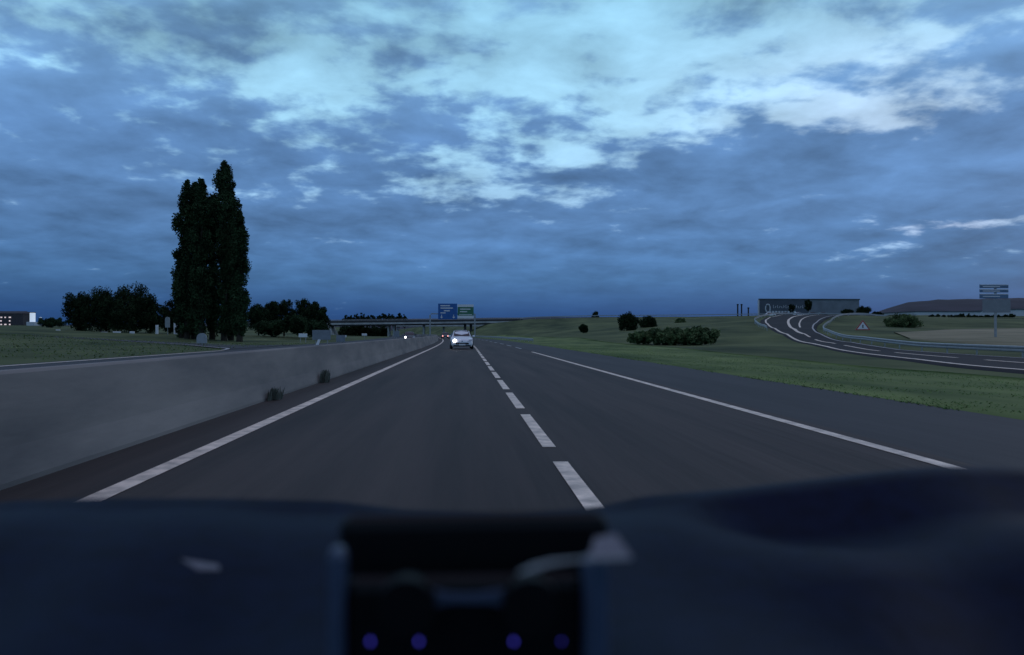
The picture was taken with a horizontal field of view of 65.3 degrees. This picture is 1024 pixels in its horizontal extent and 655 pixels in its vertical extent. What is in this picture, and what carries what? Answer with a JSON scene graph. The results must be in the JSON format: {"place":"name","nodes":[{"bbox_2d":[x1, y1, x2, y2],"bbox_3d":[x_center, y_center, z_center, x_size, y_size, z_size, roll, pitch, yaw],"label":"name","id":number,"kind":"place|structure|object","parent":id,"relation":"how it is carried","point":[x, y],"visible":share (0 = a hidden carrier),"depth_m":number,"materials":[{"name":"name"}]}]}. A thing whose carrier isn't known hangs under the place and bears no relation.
{"place":"outdoors","nodes":[
{"label":"outdoors","id":0,"kind":"place"},
{"bbox_2d":[32,335,285,349],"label":"exit road","id":1,"kind":"structure","parent":0,"point":[222,346],"depth_m":76.90,"materials":[{"name":"grey asphalt"}]},
{"bbox_2d":[74,337,229,349],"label":"exit road line","id":2,"kind":"object","parent":1,"relation":"on","point":[186,344],"visible":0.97,"depth_m":68.67,"materials":[{"name":"paint"}]},
{"bbox_2d":[39,317,592,330],"bbox_3d":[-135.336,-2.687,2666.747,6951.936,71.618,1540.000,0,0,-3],"label":"hill","id":3,"kind":"structure","parent":0,"point":[524,318],"depth_m":2407.02,"materials":[{"name":"plant"}]},
{"bbox_2d":[0,336,978,511],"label":"road","id":4,"kind":"structure","parent":0,"point":[443,426],"depth_m":8.36,"materials":[{"name":"grey asphalt"}]},
{"bbox_2d":[82,339,443,498],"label":"edge line","id":5,"kind":"object","parent":4,"relation":"on","point":[114,489],"visible":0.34,"depth_m":8.10,"materials":[{"name":"paint"}]},
{"bbox_2d":[267,387,284,400],"bbox_3d":[-4.228,1.178,14.422,0.234,0.239,0.698,0,0,-3],"label":"weed","id":6,"kind":"object","parent":4,"relation":"on","point":[275,394],"visible":1,"depth_m":14.27,"materials":[{"name":"green plant"}]},
{"bbox_2d":[319,369,329,382],"bbox_3d":[-4.529,1.167,19.520,0.231,0.338,0.790,0,0,-3],"label":"weed","id":7,"kind":"object","parent":4,"relation":"on","point":[325,376],"visible":1,"depth_m":19.35,"materials":[{"name":"green plant"}]},
{"bbox_2d":[441,332,449,338],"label":"saloon car","id":8,"kind":"object","parent":4,"relation":"on","point":[444,334],"visible":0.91,"depth_m":173.14,"materials":[{"name":"paint"}]},
{"bbox_2d":[448,330,474,348],"bbox_3d":[-3.933,0.919,62.066,2.030,1.440,4.005,0,0,-5],"label":"hatchback car","id":9,"kind":"object","parent":4,"relation":"on","point":[461,338],"visible":1,"depth_m":60.65,"materials":[{"name":"white paint"}]},
{"bbox_2d":[475,347,602,507],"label":"lane dashes","id":10,"kind":"object","parent":4,"relation":"on","point":[584,494],"visible":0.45,"depth_m":7.08,"materials":[{"name":"paint"}]},
{"bbox_2d":[533,352,958,466],"bbox_3d":[3.390,1.305,15.967,0.160,0.001,71.500,0,0,-3],"label":"edge line","id":11,"kind":"object","parent":4,"relation":"on","point":[917,457],"visible":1,"depth_m":9.98,"materials":[{"name":"paint"}]},
{"bbox_2d":[0,467,1023,654],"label":"dashboard","id":12,"kind":"object","parent":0,"point":[923,561],"visible":0.76,"depth_m":0.51,"materials":[{"name":"plastic"}]},
{"bbox_2d":[181,559,219,570],"bbox_3d":[-0.189,0.144,0.484,0.026,0.005,0.011,0,0,-3],"label":"paper scrap","id":13,"kind":"object","parent":12,"relation":"on","point":[199,566],"visible":1,"depth_m":0.48,"materials":[{"name":"white paper"}]},
{"bbox_2d":[328,512,608,654],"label":"device holder","id":14,"kind":"object","parent":12,"relation":"attached to","point":[428,584],"visible":0.95,"depth_m":0.35,"materials":[{"name":"black plastic"}]},
{"bbox_2d":[519,557,629,573],"bbox_3d":[0.024,0.093,0.311,0.044,0.006,0.002,0,0,-3],"label":"thin cable","id":15,"kind":"object","parent":14,"relation":"attached to","point":[535,567],"visible":1,"depth_m":0.31,"materials":[{"name":"grey plastic"}]},
{"bbox_2d":[589,534,632,558],"bbox_3d":[0.041,0.095,0.347,0.019,0.007,0.018,0,0,-3],"label":"paper card","id":16,"kind":"object","parent":14,"relation":"on","point":[609,546],"visible":0.79,"depth_m":0.34,"materials":[{"name":"white paper"}]},
{"bbox_2d":[0,314,1023,377],"bbox_3d":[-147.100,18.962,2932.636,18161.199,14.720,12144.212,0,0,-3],"label":"ground","id":17,"kind":"structure","parent":0,"point":[745,335],"depth_m":105.38,"materials":[{"name":"green plant"}]},
{"bbox_2d":[0,311,29,324],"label":"apartment building","id":18,"kind":"structure","parent":17,"relation":"on","point":[14,317],"depth_m":483.34,"materials":[{"name":"white"}]},
{"bbox_2d":[26,312,38,325],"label":"lit tower","id":19,"kind":"structure","parent":17,"relation":"on","point":[32,322],"depth_m":475.38,"materials":[{"name":"white glass"}]},
{"bbox_2d":[37,317,66,327],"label":"bush","id":20,"kind":"object","parent":17,"relation":"on","point":[50,322],"visible":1,"depth_m":250.48,"materials":[{"name":"green plant"}]},
{"bbox_2d":[61,291,87,330],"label":"broadleaf tree","id":21,"kind":"object","parent":17,"relation":"on","point":[74,313],"visible":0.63,"depth_m":144.51,"materials":[{"name":"green plant"}]},
{"bbox_2d":[75,285,117,331],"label":"broadleaf tree","id":22,"kind":"object","parent":17,"relation":"on","point":[88,315],"visible":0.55,"depth_m":140.33,"materials":[{"name":"green plant"}]},
{"bbox_2d":[94,296,138,332],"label":"broadleaf tree","id":23,"kind":"object","parent":17,"relation":"on","point":[116,313],"visible":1,"depth_m":138.09,"materials":[{"name":"green plant"}]},
{"bbox_2d":[113,281,158,332],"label":"broadleaf tree","id":24,"kind":"object","parent":17,"relation":"on","point":[139,299],"visible":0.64,"depth_m":144.91,"materials":[{"name":"green plant"}]},
{"bbox_2d":[137,297,163,332],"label":"broadleaf tree","id":25,"kind":"object","parent":17,"relation":"on","point":[157,321],"visible":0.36,"depth_m":147.84,"materials":[{"name":"green plant"}]},
{"bbox_2d":[0,333,313,358],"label":"meadow grass","id":26,"kind":"structure","parent":17,"relation":"on","point":[30,335],"depth_m":62.91,"materials":[{"name":"green plant"}]},
{"bbox_2d":[155,325,158,333],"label":"concrete block","id":27,"kind":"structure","parent":17,"relation":"on","point":[156,329],"depth_m":138.40,"materials":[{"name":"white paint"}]},
{"bbox_2d":[159,299,174,332],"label":"broadleaf tree","id":28,"kind":"object","parent":17,"relation":"on","point":[166,312],"visible":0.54,"depth_m":153.58,"materials":[{"name":"green plant"}]},
{"bbox_2d":[165,317,169,334],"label":"gore marker","id":29,"kind":"object","parent":17,"relation":"on","point":[167,322],"visible":0.87,"depth_m":136.75,"materials":[{"name":"grey metal"}]},
{"bbox_2d":[170,258,185,337],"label":"poplar tree","id":30,"kind":"object","parent":17,"relation":"on","point":[175,271],"visible":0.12,"depth_m":124.58,"materials":[{"name":"green plant"}]},
{"bbox_2d":[170,179,197,338],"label":"poplar tree","id":31,"kind":"object","parent":17,"relation":"on","point":[181,223],"visible":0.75,"depth_m":122.46,"materials":[{"name":"green plant"}]},
{"bbox_2d":[179,181,206,338],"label":"poplar tree","id":32,"kind":"object","parent":17,"relation":"on","point":[194,184],"visible":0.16,"depth_m":123.88,"materials":[{"name":"green plant"}]},
{"bbox_2d":[187,177,214,337],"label":"poplar tree","id":33,"kind":"object","parent":17,"relation":"on","point":[200,280],"visible":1,"depth_m":119.92,"materials":[{"name":"green plant"}]},
{"bbox_2d":[196,333,206,344],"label":"gore marker","id":34,"kind":"object","parent":17,"relation":"on","point":[201,338],"visible":0.87,"depth_m":72.42,"materials":[{"name":"grey metal"}]},
{"bbox_2d":[0,335,424,369],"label":"opposite carriageway","id":35,"kind":"structure","parent":17,"relation":"on","point":[31,365],"depth_m":41.46,"materials":[{"name":"grey asphalt"}]},
{"bbox_2d":[5,350,224,365],"bbox_3d":[-17.915,1.317,17.471,0.280,0.001,77.000,0,0,-3],"label":"opposite edge line","id":36,"kind":"object","parent":35,"relation":"on","point":[106,358],"visible":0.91,"depth_m":36.44,"materials":[{"name":"paint"}]},
{"bbox_2d":[402,332,416,337],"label":"oncoming car","id":37,"kind":"object","parent":35,"relation":"on","point":[409,334],"visible":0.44,"depth_m":114.42,"materials":[{"name":"paint"}]},
{"bbox_2d":[204,194,220,339],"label":"poplar tree","id":38,"kind":"object","parent":17,"relation":"on","point":[211,328],"visible":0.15,"depth_m":125.83,"materials":[{"name":"green plant"}]},
{"bbox_2d":[0,334,437,490],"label":"median barrier","id":39,"kind":"object","parent":17,"relation":"on","point":[53,419],"visible":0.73,"depth_m":8.78,"materials":[{"name":"concrete"}]},
{"bbox_2d":[207,160,242,340],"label":"poplar tree","id":40,"kind":"object","parent":17,"relation":"on","point":[224,185],"visible":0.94,"depth_m":121.72,"materials":[{"name":"green plant"}]},
{"bbox_2d":[218,201,236,340],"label":"poplar tree","id":41,"kind":"object","parent":17,"relation":"on","point":[231,337],"visible":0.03,"depth_m":125.18,"materials":[{"name":"green plant"}]},
{"bbox_2d":[228,209,251,341],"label":"poplar tree","id":42,"kind":"object","parent":17,"relation":"on","point":[239,295],"visible":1,"depth_m":118.35,"materials":[{"name":"green plant"}]},
{"bbox_2d":[247,303,272,335],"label":"broadleaf tree","id":43,"kind":"object","parent":17,"relation":"on","point":[257,313],"visible":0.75,"depth_m":170.99,"materials":[{"name":"green plant"}]},
{"bbox_2d":[252,319,283,336],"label":"bush","id":44,"kind":"object","parent":17,"relation":"on","point":[271,328],"visible":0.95,"depth_m":161.02,"materials":[{"name":"green plant"}]},
{"bbox_2d":[264,301,282,320],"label":"broadleaf tree","id":45,"kind":"object","parent":17,"relation":"on","point":[272,306],"visible":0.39,"depth_m":176.34,"materials":[{"name":"green plant"}]},
{"bbox_2d":[276,299,293,335],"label":"broadleaf tree","id":46,"kind":"object","parent":17,"relation":"on","point":[284,307],"visible":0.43,"depth_m":178.78,"materials":[{"name":"green plant"}]},
{"bbox_2d":[277,313,307,335],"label":"bush","id":47,"kind":"object","parent":17,"relation":"on","point":[295,324],"visible":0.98,"depth_m":156.65,"materials":[{"name":"green plant"}]},
{"bbox_2d":[289,298,312,334],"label":"broadleaf tree","id":48,"kind":"object","parent":17,"relation":"on","point":[302,306],"visible":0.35,"depth_m":174.62,"materials":[{"name":"green plant"}]},
{"bbox_2d":[299,333,306,342],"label":"road sign","id":49,"kind":"object","parent":17,"relation":"on","point":[302,335],"visible":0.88,"depth_m":118.37,"materials":[{"name":"white metal"}]},
{"bbox_2d":[304,301,321,324],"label":"broadleaf tree","id":50,"kind":"object","parent":17,"relation":"on","point":[310,312],"visible":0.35,"depth_m":172.06,"materials":[{"name":"green plant"}]},
{"bbox_2d":[304,319,331,337],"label":"bush","id":51,"kind":"object","parent":17,"relation":"on","point":[319,325],"visible":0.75,"depth_m":151.74,"materials":[{"name":"green plant"}]},
{"bbox_2d":[312,330,330,343],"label":"road sign","id":52,"kind":"object","parent":17,"relation":"on","point":[321,334],"visible":0.88,"depth_m":93.82,"materials":[{"name":"grey metal"}]},
{"bbox_2d":[316,307,330,322],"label":"broadleaf tree","id":53,"kind":"object","parent":17,"relation":"on","point":[321,314],"visible":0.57,"depth_m":167.25,"materials":[{"name":"green plant"}]},
{"bbox_2d":[336,335,344,342],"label":"road sign","id":54,"kind":"object","parent":17,"relation":"on","point":[340,338],"visible":0.89,"depth_m":89.00,"materials":[{"name":"grey metal"}]},
{"bbox_2d":[338,326,348,335],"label":"broadleaf tree","id":55,"kind":"object","parent":17,"relation":"on","point":[342,328],"visible":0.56,"depth_m":348.01,"materials":[{"name":"green plant"}]},
{"bbox_2d":[342,326,351,335],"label":"broadleaf tree","id":56,"kind":"object","parent":17,"relation":"on","point":[348,330],"visible":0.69,"depth_m":344.67,"materials":[{"name":"green plant"}]},
{"bbox_2d":[350,326,361,335],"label":"broadleaf tree","id":57,"kind":"object","parent":17,"relation":"on","point":[354,331],"visible":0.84,"depth_m":341.20,"materials":[{"name":"green plant"}]},
{"bbox_2d":[358,326,367,335],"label":"broadleaf tree","id":58,"kind":"object","parent":17,"relation":"on","point":[361,327],"visible":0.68,"depth_m":341.86,"materials":[{"name":"green plant"}]},
{"bbox_2d":[362,327,375,335],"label":"broadleaf tree","id":59,"kind":"object","parent":17,"relation":"on","point":[369,331],"visible":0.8,"depth_m":342.29,"materials":[{"name":"green plant"}]},
{"bbox_2d":[369,326,378,335],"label":"broadleaf tree","id":60,"kind":"object","parent":17,"relation":"on","point":[376,332],"visible":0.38,"depth_m":352.22,"materials":[{"name":"green plant"}]},
{"bbox_2d":[375,326,384,335],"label":"broadleaf tree","id":61,"kind":"object","parent":17,"relation":"on","point":[379,332],"visible":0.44,"depth_m":352.74,"materials":[{"name":"green plant"}]},
{"bbox_2d":[380,313,386,326],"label":"conifer tree","id":62,"kind":"object","parent":17,"relation":"on","point":[384,316],"visible":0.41,"depth_m":433.77,"materials":[{"name":"green plant"}]},
{"bbox_2d":[394,331,398,338],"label":"road sign","id":63,"kind":"object","parent":17,"relation":"on","point":[396,334],"visible":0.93,"depth_m":129.10,"materials":[{"name":"grey metal"}]},
{"bbox_2d":[396,313,402,327],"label":"conifer tree","id":64,"kind":"object","parent":17,"relation":"on","point":[399,316],"visible":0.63,"depth_m":427.65,"materials":[{"name":"green plant"}]},
{"bbox_2d":[328,318,522,335],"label":"road bridge","id":65,"kind":"structure","parent":17,"relation":"on","point":[379,322],"depth_m":329.30,"materials":[{"name":"concrete"}]},
{"bbox_2d":[396,325,481,331],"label":"road bridge","id":66,"kind":"structure","parent":17,"relation":"on","point":[443,326],"depth_m":395.56,"materials":[{"name":"concrete"}]},
{"bbox_2d":[429,304,475,335],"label":"sign gantry","id":67,"kind":"object","parent":17,"relation":"on","point":[449,311],"visible":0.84,"depth_m":249.06,"materials":[{"name":"blue metal"}]},
{"bbox_2d":[472,335,532,341],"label":"guard rail","id":68,"kind":"object","parent":17,"relation":"on","point":[520,339],"visible":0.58,"depth_m":139.41,"materials":[{"name":"grey metal"}]},
{"bbox_2d":[578,324,587,332],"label":"bush","id":69,"kind":"object","parent":17,"relation":"on","point":[583,328],"visible":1,"depth_m":175.56,"materials":[{"name":"green plant"}]},
{"bbox_2d":[591,311,598,317],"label":"bush","id":70,"kind":"object","parent":17,"relation":"on","point":[595,313],"visible":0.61,"depth_m":328.01,"materials":[{"name":"green plant"}]},
{"bbox_2d":[617,311,639,330],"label":"bush","id":71,"kind":"object","parent":17,"relation":"on","point":[629,321],"visible":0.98,"depth_m":170.73,"materials":[{"name":"green plant"}]},
{"bbox_2d":[520,314,756,318],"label":"guard rail","id":72,"kind":"object","parent":17,"relation":"on","point":[638,315],"visible":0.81,"depth_m":321.58,"materials":[{"name":"silver metal"}]},
{"bbox_2d":[626,330,653,343],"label":"bush","id":73,"kind":"object","parent":17,"relation":"on","point":[635,337],"visible":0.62,"depth_m":86.10,"materials":[{"name":"green plant"}]},
{"bbox_2d":[638,315,656,327],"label":"bush","id":74,"kind":"object","parent":17,"relation":"on","point":[647,321],"visible":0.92,"depth_m":186.00,"materials":[{"name":"green plant"}]},
{"bbox_2d":[641,327,686,344],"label":"bush","id":75,"kind":"object","parent":17,"relation":"on","point":[665,336],"visible":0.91,"depth_m":83.95,"materials":[{"name":"green plant"}]},
{"bbox_2d":[674,318,685,322],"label":"bush","id":76,"kind":"object","parent":17,"relation":"on","point":[680,320],"visible":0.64,"depth_m":232.31,"materials":[{"name":"green plant"}]},
{"bbox_2d":[675,325,720,345],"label":"bush","id":77,"kind":"object","parent":17,"relation":"on","point":[697,335],"visible":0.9,"depth_m":82.70,"materials":[{"name":"green plant"}]},
{"bbox_2d":[473,338,1023,467],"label":"hard shoulder","id":78,"kind":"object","parent":17,"relation":"on","point":[979,439],"visible":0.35,"depth_m":12.06},
{"bbox_2d":[788,304,795,311],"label":"broadleaf tree","id":79,"kind":"object","parent":17,"relation":"on","point":[792,307],"visible":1,"depth_m":337.19,"materials":[{"name":"green plant"}]},
{"bbox_2d":[804,299,811,312],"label":"broadleaf tree","id":80,"kind":"object","parent":17,"relation":"on","point":[808,305],"visible":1,"depth_m":332.32,"materials":[{"name":"green plant"}]},
{"bbox_2d":[758,299,859,314],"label":"warehouse","id":81,"kind":"structure","parent":17,"relation":"on","point":[818,305],"depth_m":419.62,"materials":[{"name":"grey metal"}]},
{"bbox_2d":[754,313,866,328],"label":"guard rail","id":82,"kind":"object","parent":17,"relation":"on","point":[760,324],"visible":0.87,"depth_m":194.42,"materials":[{"name":"silver metal"}]},
{"bbox_2d":[841,309,853,313],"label":"bush","id":83,"kind":"object","parent":17,"relation":"on","point":[847,311],"visible":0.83,"depth_m":342.74,"materials":[{"name":"green plant"}]},
{"bbox_2d":[855,320,869,329],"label":"warning sign","id":84,"kind":"object","parent":17,"relation":"on","point":[862,325],"visible":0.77,"depth_m":107.93,"materials":[{"name":"red"}]},
{"bbox_2d":[855,306,870,312],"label":"bush","id":85,"kind":"object","parent":17,"relation":"on","point":[863,309],"visible":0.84,"depth_m":337.86,"materials":[{"name":"green plant"}]},
{"bbox_2d":[883,313,923,327],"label":"bush","id":86,"kind":"object","parent":17,"relation":"on","point":[904,321],"visible":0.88,"depth_m":132.62,"materials":[{"name":"green plant"}]},
{"bbox_2d":[823,313,1023,357],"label":"guard rail","id":87,"kind":"object","parent":17,"relation":"on","point":[1006,348],"visible":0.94,"depth_m":52.21,"materials":[{"name":"silver metal"}]},
{"bbox_2d":[882,311,981,315],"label":"storage hall","id":88,"kind":"structure","parent":17,"relation":"on","point":[976,313],"depth_m":434.79,"materials":[{"name":"white metal"}]},
{"bbox_2d":[978,309,1023,315],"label":"storage hall","id":89,"kind":"structure","parent":17,"relation":"on","point":[1018,312],"depth_m":440.03,"materials":[{"name":"white metal"}]},
{"bbox_2d":[0,0,1023,324],"label":"sky","id":90,"kind":"structure","parent":0,"point":[503,158],"materials":[{"name":"blue"}]},
{"bbox_2d":[472,335,1023,419],"bbox_3d":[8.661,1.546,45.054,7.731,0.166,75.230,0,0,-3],"label":"roadside grass","id":91,"kind":"structure","parent":0,"point":[777,380],"depth_m":21.76,"materials":[{"name":"green plant"}]},
{"bbox_2d":[760,315,1023,373],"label":"slip road","id":92,"kind":"structure","parent":0,"point":[779,322],"depth_m":50.76,"materials":[{"name":"grey asphalt"}]},
{"bbox_2d":[787,315,804,333],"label":"slip road island line","id":93,"kind":"object","parent":92,"relation":"on","point":[788,323],"visible":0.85,"depth_m":123.89,"materials":[{"name":"paint"}]},
{"bbox_2d":[765,315,1023,369],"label":"slip road left line","id":94,"kind":"object","parent":92,"relation":"on","point":[877,354],"visible":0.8,"depth_m":43.94,"materials":[{"name":"paint"}]},
{"bbox_2d":[795,329,1023,362],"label":"slip road lane line","id":95,"kind":"object","parent":92,"relation":"on","point":[897,352],"visible":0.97,"depth_m":47.93,"materials":[{"name":"paint"}]},
{"bbox_2d":[812,315,1017,357],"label":"slip road right line","id":96,"kind":"object","parent":92,"relation":"on","point":[879,346],"visible":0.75,"depth_m":64.67,"materials":[{"name":"paint"}]},
{"bbox_2d":[870,298,1023,313],"bbox_3d":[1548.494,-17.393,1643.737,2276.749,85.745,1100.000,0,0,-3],"label":"wooded hill","id":97,"kind":"structure","parent":0,"point":[958,305],"depth_m":1347.23,"materials":[{"name":"plant"}]},
{"bbox_2d":[894,328,1023,345],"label":"stubble field","id":98,"kind":"structure","parent":0,"point":[1008,336],"depth_m":81.25,"materials":[{"name":"plant"}]},
{"bbox_2d":[979,284,1010,336],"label":"direction sign","id":99,"kind":"object","parent":98,"relation":"on","point":[995,305],"visible":0.98,"depth_m":77.88,"materials":[{"name":"white metal"}]}
]}

